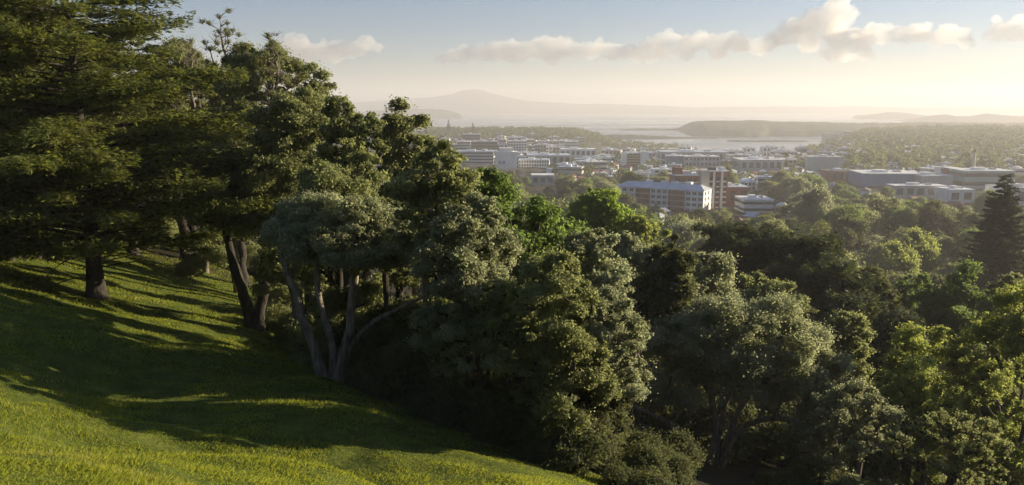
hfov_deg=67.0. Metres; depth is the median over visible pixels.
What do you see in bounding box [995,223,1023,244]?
dark tree
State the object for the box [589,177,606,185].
round tree
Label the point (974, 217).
dark tree
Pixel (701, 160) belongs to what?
bay office
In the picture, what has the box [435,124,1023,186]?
city treetops
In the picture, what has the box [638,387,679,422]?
shrub
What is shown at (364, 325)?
shrub
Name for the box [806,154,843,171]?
grey box
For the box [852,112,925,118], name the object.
distant hill
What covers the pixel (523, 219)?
round tree
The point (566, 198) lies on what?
green tree
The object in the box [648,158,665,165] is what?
commercial building
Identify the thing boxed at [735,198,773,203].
window
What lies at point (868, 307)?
conifer tree
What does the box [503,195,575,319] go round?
broadleaf tree
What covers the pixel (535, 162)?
colonnade office
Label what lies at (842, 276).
conifer tree
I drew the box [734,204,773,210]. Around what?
window
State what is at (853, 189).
green tree
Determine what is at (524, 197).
yellow tree
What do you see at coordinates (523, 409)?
shrub
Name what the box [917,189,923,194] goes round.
window
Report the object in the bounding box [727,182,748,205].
annex
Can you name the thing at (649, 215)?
conical tree
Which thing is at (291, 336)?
shrub
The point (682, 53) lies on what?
sky
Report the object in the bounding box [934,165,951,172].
commercial building
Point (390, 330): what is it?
shrub
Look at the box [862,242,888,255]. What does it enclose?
round tree
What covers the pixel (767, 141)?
sandbar hills
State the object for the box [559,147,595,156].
long store
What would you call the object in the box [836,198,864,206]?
round tree
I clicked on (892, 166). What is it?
house
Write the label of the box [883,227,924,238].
round tree
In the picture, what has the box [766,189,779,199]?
round tree
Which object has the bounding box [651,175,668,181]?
round tree
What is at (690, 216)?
dark tree
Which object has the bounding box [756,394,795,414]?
shrub
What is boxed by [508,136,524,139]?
commercial building
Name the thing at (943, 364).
green tree
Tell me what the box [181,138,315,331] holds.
broadleaf tree
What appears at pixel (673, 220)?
round tree
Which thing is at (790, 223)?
dark tree
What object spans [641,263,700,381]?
broadleaf tree
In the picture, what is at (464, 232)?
broadleaf tree
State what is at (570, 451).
shrub
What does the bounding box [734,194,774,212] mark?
flat pavilion
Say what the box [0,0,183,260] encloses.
pine tree
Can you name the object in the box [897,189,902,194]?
window
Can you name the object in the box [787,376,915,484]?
broadleaf tree
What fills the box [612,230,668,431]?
broadleaf tree
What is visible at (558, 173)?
window
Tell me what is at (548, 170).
commercial building
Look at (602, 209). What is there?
broadleaf tree
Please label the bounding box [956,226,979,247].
green tree
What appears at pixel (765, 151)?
commercial building
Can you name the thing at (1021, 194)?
window
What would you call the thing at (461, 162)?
window
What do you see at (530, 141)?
commercial building
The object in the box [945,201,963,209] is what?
house
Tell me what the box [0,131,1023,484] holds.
ground
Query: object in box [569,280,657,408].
broadleaf tree
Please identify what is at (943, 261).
round tree
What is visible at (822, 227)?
yellow tree
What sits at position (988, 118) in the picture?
ridge hills
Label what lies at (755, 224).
dark tree
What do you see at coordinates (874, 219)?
round tree
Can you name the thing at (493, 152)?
window
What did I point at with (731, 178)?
dark tree
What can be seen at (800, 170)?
house
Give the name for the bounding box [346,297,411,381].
shrub
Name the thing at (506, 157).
white tower
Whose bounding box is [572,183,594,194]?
round tree
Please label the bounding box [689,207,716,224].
dark tree
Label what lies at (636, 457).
shrub
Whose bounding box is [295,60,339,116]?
broadleaf tree
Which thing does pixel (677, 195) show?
hospital wing
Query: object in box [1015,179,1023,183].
house
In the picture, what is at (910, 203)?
green tree
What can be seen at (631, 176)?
dark tree
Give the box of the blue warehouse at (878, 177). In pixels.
[848,169,920,185]
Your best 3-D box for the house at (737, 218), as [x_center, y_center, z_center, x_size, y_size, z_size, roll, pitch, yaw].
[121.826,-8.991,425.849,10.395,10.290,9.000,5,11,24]
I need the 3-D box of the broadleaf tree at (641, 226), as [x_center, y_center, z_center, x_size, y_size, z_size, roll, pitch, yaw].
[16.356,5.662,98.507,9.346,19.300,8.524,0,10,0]
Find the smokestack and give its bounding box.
[971,150,976,166]
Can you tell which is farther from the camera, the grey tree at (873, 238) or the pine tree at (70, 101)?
the grey tree at (873, 238)
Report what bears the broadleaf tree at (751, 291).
on the ground at (706, 473)
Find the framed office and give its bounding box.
[508,139,526,151]
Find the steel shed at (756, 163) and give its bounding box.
[732,157,782,170]
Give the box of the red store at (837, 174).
[819,168,851,180]
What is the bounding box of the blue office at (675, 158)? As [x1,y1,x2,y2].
[665,154,683,166]
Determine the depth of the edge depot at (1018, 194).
579.93 m
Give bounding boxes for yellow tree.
[509,190,536,205]
[762,180,777,189]
[792,218,832,237]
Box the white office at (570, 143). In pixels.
[564,140,578,147]
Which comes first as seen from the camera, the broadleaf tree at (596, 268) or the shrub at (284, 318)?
the broadleaf tree at (596, 268)
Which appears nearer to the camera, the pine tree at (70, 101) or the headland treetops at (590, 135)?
the pine tree at (70, 101)
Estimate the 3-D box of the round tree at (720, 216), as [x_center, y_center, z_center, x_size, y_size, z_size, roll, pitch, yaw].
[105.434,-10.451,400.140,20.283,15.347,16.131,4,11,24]
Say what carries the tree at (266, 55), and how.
on the ground at (706, 473)
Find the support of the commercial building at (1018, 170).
on the ground at (706, 473)
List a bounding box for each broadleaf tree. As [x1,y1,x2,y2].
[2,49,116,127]
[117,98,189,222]
[132,35,220,259]
[178,72,268,285]
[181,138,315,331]
[198,38,340,182]
[211,84,372,325]
[255,186,430,382]
[257,194,299,288]
[278,157,379,367]
[291,256,360,335]
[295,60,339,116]
[309,91,393,312]
[337,197,436,324]
[365,136,496,399]
[368,95,441,300]
[401,189,526,388]
[428,253,516,392]
[450,164,532,295]
[477,273,551,398]
[495,247,614,412]
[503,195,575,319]
[510,316,627,436]
[542,211,590,319]
[555,227,643,416]
[564,186,637,260]
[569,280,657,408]
[573,368,637,436]
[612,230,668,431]
[614,212,672,278]
[630,233,704,432]
[631,288,863,467]
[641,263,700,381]
[691,250,741,387]
[734,269,821,340]
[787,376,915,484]
[820,308,878,393]
[859,264,911,319]
[872,353,963,484]
[874,316,938,452]
[879,407,1017,484]
[893,272,955,357]
[922,310,1018,457]
[930,256,989,399]
[930,355,1023,484]
[969,271,1023,395]
[983,275,1023,484]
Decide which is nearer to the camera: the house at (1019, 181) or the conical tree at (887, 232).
the conical tree at (887, 232)
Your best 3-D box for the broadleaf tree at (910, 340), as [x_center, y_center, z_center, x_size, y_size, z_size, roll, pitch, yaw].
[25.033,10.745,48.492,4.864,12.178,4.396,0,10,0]
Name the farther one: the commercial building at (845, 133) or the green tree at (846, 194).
the commercial building at (845, 133)
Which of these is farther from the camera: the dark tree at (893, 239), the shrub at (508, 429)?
the dark tree at (893, 239)
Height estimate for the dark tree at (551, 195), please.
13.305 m
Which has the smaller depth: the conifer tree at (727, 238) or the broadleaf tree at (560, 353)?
the broadleaf tree at (560, 353)
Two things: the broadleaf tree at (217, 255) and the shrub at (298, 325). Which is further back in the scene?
the broadleaf tree at (217, 255)
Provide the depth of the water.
4733.43 m
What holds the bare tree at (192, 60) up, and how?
on the ground at (706, 473)
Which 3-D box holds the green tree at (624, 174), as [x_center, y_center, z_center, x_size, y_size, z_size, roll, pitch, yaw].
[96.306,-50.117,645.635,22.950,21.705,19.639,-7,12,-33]
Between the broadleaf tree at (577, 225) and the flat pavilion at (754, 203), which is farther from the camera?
the flat pavilion at (754, 203)
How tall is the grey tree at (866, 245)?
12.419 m
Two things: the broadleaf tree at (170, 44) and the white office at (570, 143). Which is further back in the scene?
the white office at (570, 143)
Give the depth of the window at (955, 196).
596.06 m
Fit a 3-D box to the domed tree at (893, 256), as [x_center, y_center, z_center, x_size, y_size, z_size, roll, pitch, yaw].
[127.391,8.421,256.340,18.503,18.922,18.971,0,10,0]
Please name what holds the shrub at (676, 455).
on the ground at (706, 473)
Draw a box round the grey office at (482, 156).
[456,149,493,164]
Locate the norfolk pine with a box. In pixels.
[945,173,1023,310]
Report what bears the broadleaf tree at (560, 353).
on the ground at (706, 473)
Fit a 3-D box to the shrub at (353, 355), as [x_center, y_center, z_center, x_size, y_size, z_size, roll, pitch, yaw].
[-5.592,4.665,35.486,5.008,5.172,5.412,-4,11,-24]
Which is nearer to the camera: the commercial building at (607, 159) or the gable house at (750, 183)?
the gable house at (750, 183)
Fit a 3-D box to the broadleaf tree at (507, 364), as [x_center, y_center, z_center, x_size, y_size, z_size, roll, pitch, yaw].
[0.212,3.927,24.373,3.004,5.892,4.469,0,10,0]
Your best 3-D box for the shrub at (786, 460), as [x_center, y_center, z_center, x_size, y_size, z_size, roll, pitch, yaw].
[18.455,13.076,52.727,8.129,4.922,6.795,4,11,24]
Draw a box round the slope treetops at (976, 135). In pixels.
[794,123,1023,167]
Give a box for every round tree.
[506,183,524,192]
[518,208,533,233]
[542,186,553,194]
[552,198,574,219]
[554,174,576,193]
[566,194,581,202]
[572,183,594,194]
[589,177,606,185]
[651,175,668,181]
[657,169,669,177]
[657,213,711,235]
[686,235,709,252]
[709,207,734,224]
[756,212,784,221]
[756,217,799,238]
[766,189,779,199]
[768,168,789,183]
[774,182,782,195]
[775,202,797,213]
[779,176,794,196]
[804,249,865,277]
[826,203,883,239]
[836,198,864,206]
[848,251,873,277]
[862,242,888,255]
[864,194,916,225]
[873,226,884,234]
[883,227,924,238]
[887,269,919,293]
[932,259,969,277]
[934,235,961,254]
[937,258,961,267]
[944,206,977,216]
[959,240,1023,259]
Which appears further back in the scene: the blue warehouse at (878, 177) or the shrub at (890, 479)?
the blue warehouse at (878, 177)
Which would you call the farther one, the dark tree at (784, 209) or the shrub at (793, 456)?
the dark tree at (784, 209)
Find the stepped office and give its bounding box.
[462,133,480,140]
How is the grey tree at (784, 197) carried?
on the ground at (706, 473)
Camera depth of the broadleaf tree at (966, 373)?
44.57 m
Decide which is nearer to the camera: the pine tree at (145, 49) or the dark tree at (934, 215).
the pine tree at (145, 49)
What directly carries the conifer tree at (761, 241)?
on the ground at (706, 473)
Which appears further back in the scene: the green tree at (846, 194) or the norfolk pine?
the green tree at (846, 194)
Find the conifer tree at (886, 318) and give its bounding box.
[866,304,942,397]
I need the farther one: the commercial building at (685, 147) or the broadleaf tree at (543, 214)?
the commercial building at (685, 147)
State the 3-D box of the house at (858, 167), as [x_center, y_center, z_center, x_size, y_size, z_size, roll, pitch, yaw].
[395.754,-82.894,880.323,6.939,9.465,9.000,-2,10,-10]
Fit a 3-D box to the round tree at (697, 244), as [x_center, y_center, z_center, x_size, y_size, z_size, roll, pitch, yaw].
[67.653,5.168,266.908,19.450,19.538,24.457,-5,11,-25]
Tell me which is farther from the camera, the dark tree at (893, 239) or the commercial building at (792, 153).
the commercial building at (792, 153)
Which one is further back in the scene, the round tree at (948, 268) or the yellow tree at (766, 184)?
the yellow tree at (766, 184)
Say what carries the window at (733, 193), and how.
in the annex at (735, 189)
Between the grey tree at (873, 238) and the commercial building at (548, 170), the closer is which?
the grey tree at (873, 238)
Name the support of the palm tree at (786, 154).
on the ground at (706, 473)
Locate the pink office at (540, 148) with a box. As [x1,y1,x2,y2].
[534,143,545,152]
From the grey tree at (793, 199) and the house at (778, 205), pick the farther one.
the house at (778, 205)
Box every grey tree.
[592,178,621,193]
[656,215,702,249]
[658,209,667,216]
[752,189,759,195]
[773,211,799,220]
[780,191,788,201]
[785,188,833,204]
[786,183,835,225]
[787,176,810,200]
[858,240,877,253]
[860,192,882,205]
[866,234,890,244]
[962,204,971,212]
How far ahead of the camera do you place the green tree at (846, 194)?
542.94 m
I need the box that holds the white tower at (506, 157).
[495,147,517,168]
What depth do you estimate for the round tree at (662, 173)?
705.94 m
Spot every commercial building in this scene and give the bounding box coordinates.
[497,143,507,150]
[498,138,506,143]
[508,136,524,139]
[517,151,537,155]
[517,155,526,161]
[520,138,534,144]
[527,133,538,138]
[546,145,563,152]
[546,168,557,174]
[548,139,562,143]
[550,135,559,139]
[553,162,579,167]
[558,164,584,177]
[573,136,584,143]
[574,157,600,159]
[576,159,596,163]
[583,159,606,170]
[588,155,611,162]
[597,153,610,156]
[601,148,621,159]
[622,147,635,151]
[634,170,650,178]
[636,147,648,151]
[638,164,651,169]
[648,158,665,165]
[649,151,655,157]
[651,166,671,176]
[668,162,681,167]
[679,145,691,148]
[723,148,743,153]
[725,153,752,161]
[742,146,754,151]
[744,151,760,154]
[757,174,772,189]
[760,145,777,156]
[769,153,785,157]
[771,149,796,157]
[782,157,797,167]
[795,145,806,153]
[819,150,831,154]
[821,133,836,142]
[834,151,852,154]
[837,146,854,151]
[841,131,850,135]
[917,166,933,171]
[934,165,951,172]
[937,161,954,165]
[1004,166,1023,178]
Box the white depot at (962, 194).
[935,185,975,202]
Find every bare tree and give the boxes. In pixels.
[172,35,208,272]
[188,6,243,292]
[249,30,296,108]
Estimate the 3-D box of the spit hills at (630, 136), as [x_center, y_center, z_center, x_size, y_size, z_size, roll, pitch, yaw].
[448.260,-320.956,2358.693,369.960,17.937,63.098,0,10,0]
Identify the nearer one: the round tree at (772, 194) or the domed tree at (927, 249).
the domed tree at (927, 249)
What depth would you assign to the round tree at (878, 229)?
358.67 m
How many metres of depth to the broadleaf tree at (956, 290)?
91.41 m
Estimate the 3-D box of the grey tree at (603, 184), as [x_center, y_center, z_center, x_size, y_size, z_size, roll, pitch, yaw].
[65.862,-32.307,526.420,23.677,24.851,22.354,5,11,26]
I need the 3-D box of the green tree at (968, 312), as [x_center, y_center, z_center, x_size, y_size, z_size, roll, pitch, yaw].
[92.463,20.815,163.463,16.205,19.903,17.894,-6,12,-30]
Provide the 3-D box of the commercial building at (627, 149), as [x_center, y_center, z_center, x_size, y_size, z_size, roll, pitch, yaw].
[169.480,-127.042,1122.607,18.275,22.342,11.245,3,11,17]
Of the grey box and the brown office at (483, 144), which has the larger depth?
the brown office at (483, 144)
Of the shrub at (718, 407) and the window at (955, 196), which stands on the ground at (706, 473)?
the shrub at (718, 407)
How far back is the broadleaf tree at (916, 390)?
38.70 m
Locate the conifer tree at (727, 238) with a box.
[680,215,757,357]
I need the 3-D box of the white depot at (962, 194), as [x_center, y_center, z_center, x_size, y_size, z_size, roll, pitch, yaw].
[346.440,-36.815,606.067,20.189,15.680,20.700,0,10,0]
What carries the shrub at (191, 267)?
on the ground at (706, 473)
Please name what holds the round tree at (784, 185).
on the ground at (706, 473)
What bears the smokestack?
on the ground at (706, 473)
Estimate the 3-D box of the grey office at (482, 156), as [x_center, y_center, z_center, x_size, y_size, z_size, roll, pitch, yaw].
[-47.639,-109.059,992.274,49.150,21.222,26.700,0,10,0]
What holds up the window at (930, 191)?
in the lean shed at (917, 189)
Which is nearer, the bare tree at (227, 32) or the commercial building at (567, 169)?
the bare tree at (227, 32)
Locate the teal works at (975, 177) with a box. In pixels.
[948,167,1014,188]
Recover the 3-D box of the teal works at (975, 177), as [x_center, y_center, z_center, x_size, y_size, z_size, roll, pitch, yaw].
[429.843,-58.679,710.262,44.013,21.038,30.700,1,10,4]
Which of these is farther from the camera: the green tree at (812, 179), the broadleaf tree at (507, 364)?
the green tree at (812, 179)
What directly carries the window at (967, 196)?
in the white depot at (962, 194)
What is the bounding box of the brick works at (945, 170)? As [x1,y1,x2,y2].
[942,167,957,174]
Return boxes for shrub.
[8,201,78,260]
[10,221,82,265]
[142,219,178,249]
[159,222,178,252]
[168,254,208,277]
[238,239,261,266]
[246,252,260,273]
[249,282,303,311]
[262,308,308,345]
[263,294,303,327]
[278,319,300,351]
[280,312,314,344]
[308,328,355,370]
[320,300,381,363]
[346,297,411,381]
[347,294,411,367]
[349,302,396,358]
[352,301,420,367]
[360,287,430,329]
[461,371,576,429]
[476,389,595,465]
[480,372,585,462]
[502,401,629,477]
[576,403,633,471]
[587,441,622,471]
[595,456,641,484]
[609,433,679,475]
[621,424,684,457]
[621,461,695,484]
[629,384,740,459]
[631,440,701,482]
[636,385,766,469]
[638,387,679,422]
[642,365,663,393]
[652,394,744,432]
[658,426,713,479]
[663,448,701,481]
[701,383,792,460]
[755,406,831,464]
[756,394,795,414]
[761,408,915,484]
[778,437,851,471]
[781,447,866,484]
[785,397,798,415]
[858,413,916,484]
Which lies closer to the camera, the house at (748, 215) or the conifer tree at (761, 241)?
the conifer tree at (761, 241)
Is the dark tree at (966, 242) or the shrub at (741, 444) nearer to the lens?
the shrub at (741, 444)
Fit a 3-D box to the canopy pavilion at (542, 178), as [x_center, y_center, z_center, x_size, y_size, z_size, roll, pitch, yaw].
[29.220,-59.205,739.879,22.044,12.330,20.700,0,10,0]
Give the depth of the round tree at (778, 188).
619.97 m
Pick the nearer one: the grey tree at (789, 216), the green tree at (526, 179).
the grey tree at (789, 216)
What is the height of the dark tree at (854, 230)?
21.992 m
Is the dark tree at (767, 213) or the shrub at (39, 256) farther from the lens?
the dark tree at (767, 213)
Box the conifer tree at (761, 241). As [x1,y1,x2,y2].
[716,221,800,357]
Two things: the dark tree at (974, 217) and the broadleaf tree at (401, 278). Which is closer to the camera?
the broadleaf tree at (401, 278)
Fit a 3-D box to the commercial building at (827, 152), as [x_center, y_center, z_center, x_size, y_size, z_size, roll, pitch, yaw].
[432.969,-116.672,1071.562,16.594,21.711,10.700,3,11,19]
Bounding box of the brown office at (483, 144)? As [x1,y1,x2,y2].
[471,140,497,150]
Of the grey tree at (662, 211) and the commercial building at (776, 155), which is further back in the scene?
the commercial building at (776, 155)
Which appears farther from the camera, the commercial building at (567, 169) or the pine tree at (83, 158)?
the commercial building at (567, 169)
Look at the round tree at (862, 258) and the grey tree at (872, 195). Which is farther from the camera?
the grey tree at (872, 195)
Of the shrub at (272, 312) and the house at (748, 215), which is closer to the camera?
the shrub at (272, 312)
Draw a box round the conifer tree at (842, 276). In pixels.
[789,250,882,359]
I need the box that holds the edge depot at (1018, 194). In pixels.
[985,183,1023,205]
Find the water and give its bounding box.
[273,113,1023,151]
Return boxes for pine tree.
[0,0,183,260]
[0,0,285,299]
[32,6,148,197]
[55,6,206,254]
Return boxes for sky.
[38,0,1023,108]
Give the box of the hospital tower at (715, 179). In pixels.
[668,167,728,208]
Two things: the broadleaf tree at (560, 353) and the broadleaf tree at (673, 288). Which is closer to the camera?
the broadleaf tree at (560, 353)
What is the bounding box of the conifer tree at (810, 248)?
[752,227,855,319]
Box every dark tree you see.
[504,169,525,190]
[533,191,552,202]
[544,193,555,201]
[555,185,577,200]
[594,179,619,185]
[616,192,636,204]
[617,169,644,183]
[623,203,646,211]
[675,213,696,220]
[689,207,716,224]
[711,164,738,183]
[736,221,759,227]
[752,211,774,217]
[773,203,795,215]
[782,217,806,231]
[823,215,871,254]
[831,181,849,190]
[870,235,901,247]
[890,206,918,218]
[909,270,957,310]
[913,197,962,238]
[923,229,958,243]
[954,209,982,220]
[954,211,985,237]
[956,236,978,251]
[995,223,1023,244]
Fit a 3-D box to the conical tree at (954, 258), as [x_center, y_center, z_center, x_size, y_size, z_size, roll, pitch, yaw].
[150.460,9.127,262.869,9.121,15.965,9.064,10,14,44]
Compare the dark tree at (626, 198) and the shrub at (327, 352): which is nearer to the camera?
the shrub at (327, 352)
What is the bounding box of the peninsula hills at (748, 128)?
[673,120,1023,136]
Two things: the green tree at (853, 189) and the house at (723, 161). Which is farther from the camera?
the house at (723, 161)
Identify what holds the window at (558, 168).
in the commercial building at (567, 169)
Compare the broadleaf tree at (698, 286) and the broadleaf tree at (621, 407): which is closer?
the broadleaf tree at (621, 407)
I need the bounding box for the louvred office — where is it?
[621,151,648,165]
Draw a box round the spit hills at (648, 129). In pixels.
[620,128,679,129]
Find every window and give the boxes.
[461,152,493,153]
[461,162,493,162]
[558,168,583,170]
[558,173,583,175]
[583,163,606,164]
[731,191,736,200]
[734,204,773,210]
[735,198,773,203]
[771,152,796,154]
[795,149,806,151]
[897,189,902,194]
[907,189,913,194]
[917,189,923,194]
[928,189,933,194]
[948,171,1014,176]
[951,193,958,199]
[953,180,1007,185]
[964,193,971,199]
[1018,192,1023,200]
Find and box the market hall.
[657,149,728,162]
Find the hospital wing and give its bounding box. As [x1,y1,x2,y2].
[618,179,711,210]
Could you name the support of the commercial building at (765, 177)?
on the ground at (706, 473)
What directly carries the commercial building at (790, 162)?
on the ground at (706, 473)
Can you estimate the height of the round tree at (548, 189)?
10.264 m
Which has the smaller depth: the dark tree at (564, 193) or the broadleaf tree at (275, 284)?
the broadleaf tree at (275, 284)
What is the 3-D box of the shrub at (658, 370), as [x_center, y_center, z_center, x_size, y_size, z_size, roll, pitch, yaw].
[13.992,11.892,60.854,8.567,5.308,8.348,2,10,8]
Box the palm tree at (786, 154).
[782,152,789,161]
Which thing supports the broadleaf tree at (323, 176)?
on the ground at (706, 473)
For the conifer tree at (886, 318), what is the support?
on the ground at (706, 473)
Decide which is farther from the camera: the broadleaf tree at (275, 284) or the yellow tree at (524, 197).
the yellow tree at (524, 197)
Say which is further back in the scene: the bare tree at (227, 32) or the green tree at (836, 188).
the green tree at (836, 188)
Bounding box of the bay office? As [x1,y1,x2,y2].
[683,154,719,166]
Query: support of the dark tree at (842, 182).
on the ground at (706, 473)
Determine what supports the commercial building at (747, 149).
on the ground at (706, 473)
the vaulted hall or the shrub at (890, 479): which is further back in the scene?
the vaulted hall
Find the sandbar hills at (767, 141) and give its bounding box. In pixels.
[727,140,807,141]
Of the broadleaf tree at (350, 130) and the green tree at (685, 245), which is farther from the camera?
the green tree at (685, 245)
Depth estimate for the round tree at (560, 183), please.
618.26 m
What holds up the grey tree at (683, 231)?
on the ground at (706, 473)
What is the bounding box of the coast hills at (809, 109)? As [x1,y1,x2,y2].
[698,106,1023,112]
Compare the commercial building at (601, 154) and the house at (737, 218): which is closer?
the house at (737, 218)
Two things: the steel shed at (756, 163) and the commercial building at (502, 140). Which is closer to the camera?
the steel shed at (756, 163)
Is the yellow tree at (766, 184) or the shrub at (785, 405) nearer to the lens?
the shrub at (785, 405)
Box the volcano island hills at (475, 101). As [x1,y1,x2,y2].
[340,89,731,113]
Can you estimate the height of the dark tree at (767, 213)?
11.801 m
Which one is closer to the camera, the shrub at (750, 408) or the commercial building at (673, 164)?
the shrub at (750, 408)
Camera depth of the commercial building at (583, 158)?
935.03 m
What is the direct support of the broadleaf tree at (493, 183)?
on the ground at (706, 473)
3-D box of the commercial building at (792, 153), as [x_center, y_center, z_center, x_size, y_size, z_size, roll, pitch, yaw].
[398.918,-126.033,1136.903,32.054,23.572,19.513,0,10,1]
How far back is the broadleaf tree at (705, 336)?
40.52 m
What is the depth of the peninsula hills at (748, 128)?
2607.25 m
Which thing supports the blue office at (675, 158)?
on the ground at (706, 473)
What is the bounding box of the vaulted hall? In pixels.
[526,153,570,163]
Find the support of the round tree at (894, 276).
on the ground at (706, 473)
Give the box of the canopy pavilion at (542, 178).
[531,173,554,184]
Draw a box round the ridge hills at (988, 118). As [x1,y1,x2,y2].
[894,113,1023,122]
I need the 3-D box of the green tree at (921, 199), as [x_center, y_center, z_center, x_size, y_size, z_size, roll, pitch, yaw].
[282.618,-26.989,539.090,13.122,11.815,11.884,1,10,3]
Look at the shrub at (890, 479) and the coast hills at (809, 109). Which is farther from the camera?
the coast hills at (809, 109)
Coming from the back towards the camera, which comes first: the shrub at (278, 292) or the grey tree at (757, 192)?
the grey tree at (757, 192)
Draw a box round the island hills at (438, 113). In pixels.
[339,108,463,117]
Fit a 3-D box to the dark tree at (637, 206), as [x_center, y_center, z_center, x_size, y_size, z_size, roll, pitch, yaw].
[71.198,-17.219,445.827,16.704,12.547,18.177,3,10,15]
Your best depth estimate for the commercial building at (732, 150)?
1115.76 m
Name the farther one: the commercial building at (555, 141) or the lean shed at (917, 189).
the commercial building at (555, 141)
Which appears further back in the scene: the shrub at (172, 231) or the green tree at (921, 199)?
the green tree at (921, 199)
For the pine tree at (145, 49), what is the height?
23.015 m
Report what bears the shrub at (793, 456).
on the ground at (706, 473)
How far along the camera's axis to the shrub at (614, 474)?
20.91 m
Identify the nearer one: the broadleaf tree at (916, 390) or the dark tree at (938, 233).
the broadleaf tree at (916, 390)
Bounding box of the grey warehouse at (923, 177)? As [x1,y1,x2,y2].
[915,171,952,186]
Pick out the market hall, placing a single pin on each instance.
(661, 154)
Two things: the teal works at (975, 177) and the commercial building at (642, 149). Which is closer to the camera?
the teal works at (975, 177)
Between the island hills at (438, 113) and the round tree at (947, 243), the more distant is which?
the island hills at (438, 113)
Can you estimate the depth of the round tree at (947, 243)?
302.54 m
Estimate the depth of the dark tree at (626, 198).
496.42 m
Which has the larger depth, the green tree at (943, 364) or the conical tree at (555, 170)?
the conical tree at (555, 170)
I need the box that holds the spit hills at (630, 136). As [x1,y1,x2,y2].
[604,134,718,138]
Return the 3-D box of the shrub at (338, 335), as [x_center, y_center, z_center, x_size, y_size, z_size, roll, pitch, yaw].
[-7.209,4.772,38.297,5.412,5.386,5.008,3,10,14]
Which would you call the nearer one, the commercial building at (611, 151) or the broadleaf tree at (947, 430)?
the broadleaf tree at (947, 430)
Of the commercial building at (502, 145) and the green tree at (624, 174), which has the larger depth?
the commercial building at (502, 145)
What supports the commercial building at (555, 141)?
on the ground at (706, 473)
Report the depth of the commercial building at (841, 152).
1054.06 m
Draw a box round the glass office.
[457,140,470,149]
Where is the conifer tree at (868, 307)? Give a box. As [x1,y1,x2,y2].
[819,288,901,414]
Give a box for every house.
[660,207,669,215]
[721,159,730,164]
[731,217,741,222]
[738,178,755,189]
[743,212,759,218]
[775,202,786,212]
[795,167,803,172]
[822,146,829,151]
[855,165,863,169]
[859,187,870,194]
[888,164,898,169]
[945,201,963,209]
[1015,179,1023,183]
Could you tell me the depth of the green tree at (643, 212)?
363.92 m
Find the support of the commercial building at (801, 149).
on the ground at (706, 473)
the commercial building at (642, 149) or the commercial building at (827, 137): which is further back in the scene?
the commercial building at (827, 137)
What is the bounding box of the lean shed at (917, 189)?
[886,182,946,198]
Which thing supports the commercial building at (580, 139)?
on the ground at (706, 473)
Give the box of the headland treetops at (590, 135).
[423,126,689,148]
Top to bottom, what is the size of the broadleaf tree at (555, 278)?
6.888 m
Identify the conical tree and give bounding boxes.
[552,158,557,172]
[644,209,656,238]
[653,204,662,220]
[881,225,892,243]
[945,246,960,263]
[950,207,967,241]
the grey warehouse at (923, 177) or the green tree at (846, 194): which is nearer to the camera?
the green tree at (846, 194)
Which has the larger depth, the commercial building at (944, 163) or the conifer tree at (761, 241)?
the commercial building at (944, 163)
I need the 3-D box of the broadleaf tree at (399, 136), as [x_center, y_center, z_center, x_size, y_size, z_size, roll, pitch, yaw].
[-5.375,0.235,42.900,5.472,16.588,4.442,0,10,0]
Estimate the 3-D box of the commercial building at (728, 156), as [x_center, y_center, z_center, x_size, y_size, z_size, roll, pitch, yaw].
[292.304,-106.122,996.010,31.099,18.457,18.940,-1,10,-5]
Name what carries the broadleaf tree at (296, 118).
on the ground at (706, 473)
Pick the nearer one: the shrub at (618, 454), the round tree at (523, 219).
the shrub at (618, 454)
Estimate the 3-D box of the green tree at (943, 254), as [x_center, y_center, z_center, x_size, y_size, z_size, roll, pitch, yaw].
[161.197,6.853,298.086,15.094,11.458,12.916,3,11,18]
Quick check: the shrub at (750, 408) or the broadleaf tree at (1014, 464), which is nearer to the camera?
the broadleaf tree at (1014, 464)
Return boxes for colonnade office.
[518,157,549,167]
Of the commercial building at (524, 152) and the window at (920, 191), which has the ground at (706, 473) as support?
the commercial building at (524, 152)
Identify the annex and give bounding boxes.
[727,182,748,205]
[804,156,814,170]
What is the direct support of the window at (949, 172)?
in the teal works at (975, 177)
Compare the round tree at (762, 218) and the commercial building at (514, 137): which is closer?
the round tree at (762, 218)
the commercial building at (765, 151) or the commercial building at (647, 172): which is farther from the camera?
the commercial building at (765, 151)
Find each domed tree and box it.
[868,238,922,276]
[899,225,941,272]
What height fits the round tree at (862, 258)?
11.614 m
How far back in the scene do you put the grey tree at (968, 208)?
443.16 m
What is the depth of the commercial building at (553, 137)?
1578.93 m
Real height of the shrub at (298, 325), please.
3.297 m
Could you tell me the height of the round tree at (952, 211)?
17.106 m
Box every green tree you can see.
[513,197,537,207]
[522,176,530,183]
[562,192,575,202]
[569,177,593,192]
[618,170,631,181]
[633,207,659,220]
[637,211,662,233]
[681,240,691,249]
[795,172,828,189]
[818,202,868,233]
[831,183,847,194]
[832,195,843,203]
[836,190,859,198]
[848,186,857,192]
[880,186,894,196]
[881,207,919,232]
[900,198,920,210]
[911,196,927,206]
[915,202,925,212]
[936,344,1019,417]
[939,249,950,257]
[952,304,985,346]
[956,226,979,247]
[971,188,998,214]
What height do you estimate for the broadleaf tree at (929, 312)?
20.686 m
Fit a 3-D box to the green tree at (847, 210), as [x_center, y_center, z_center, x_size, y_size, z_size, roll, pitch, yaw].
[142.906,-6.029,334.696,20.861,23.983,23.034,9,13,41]

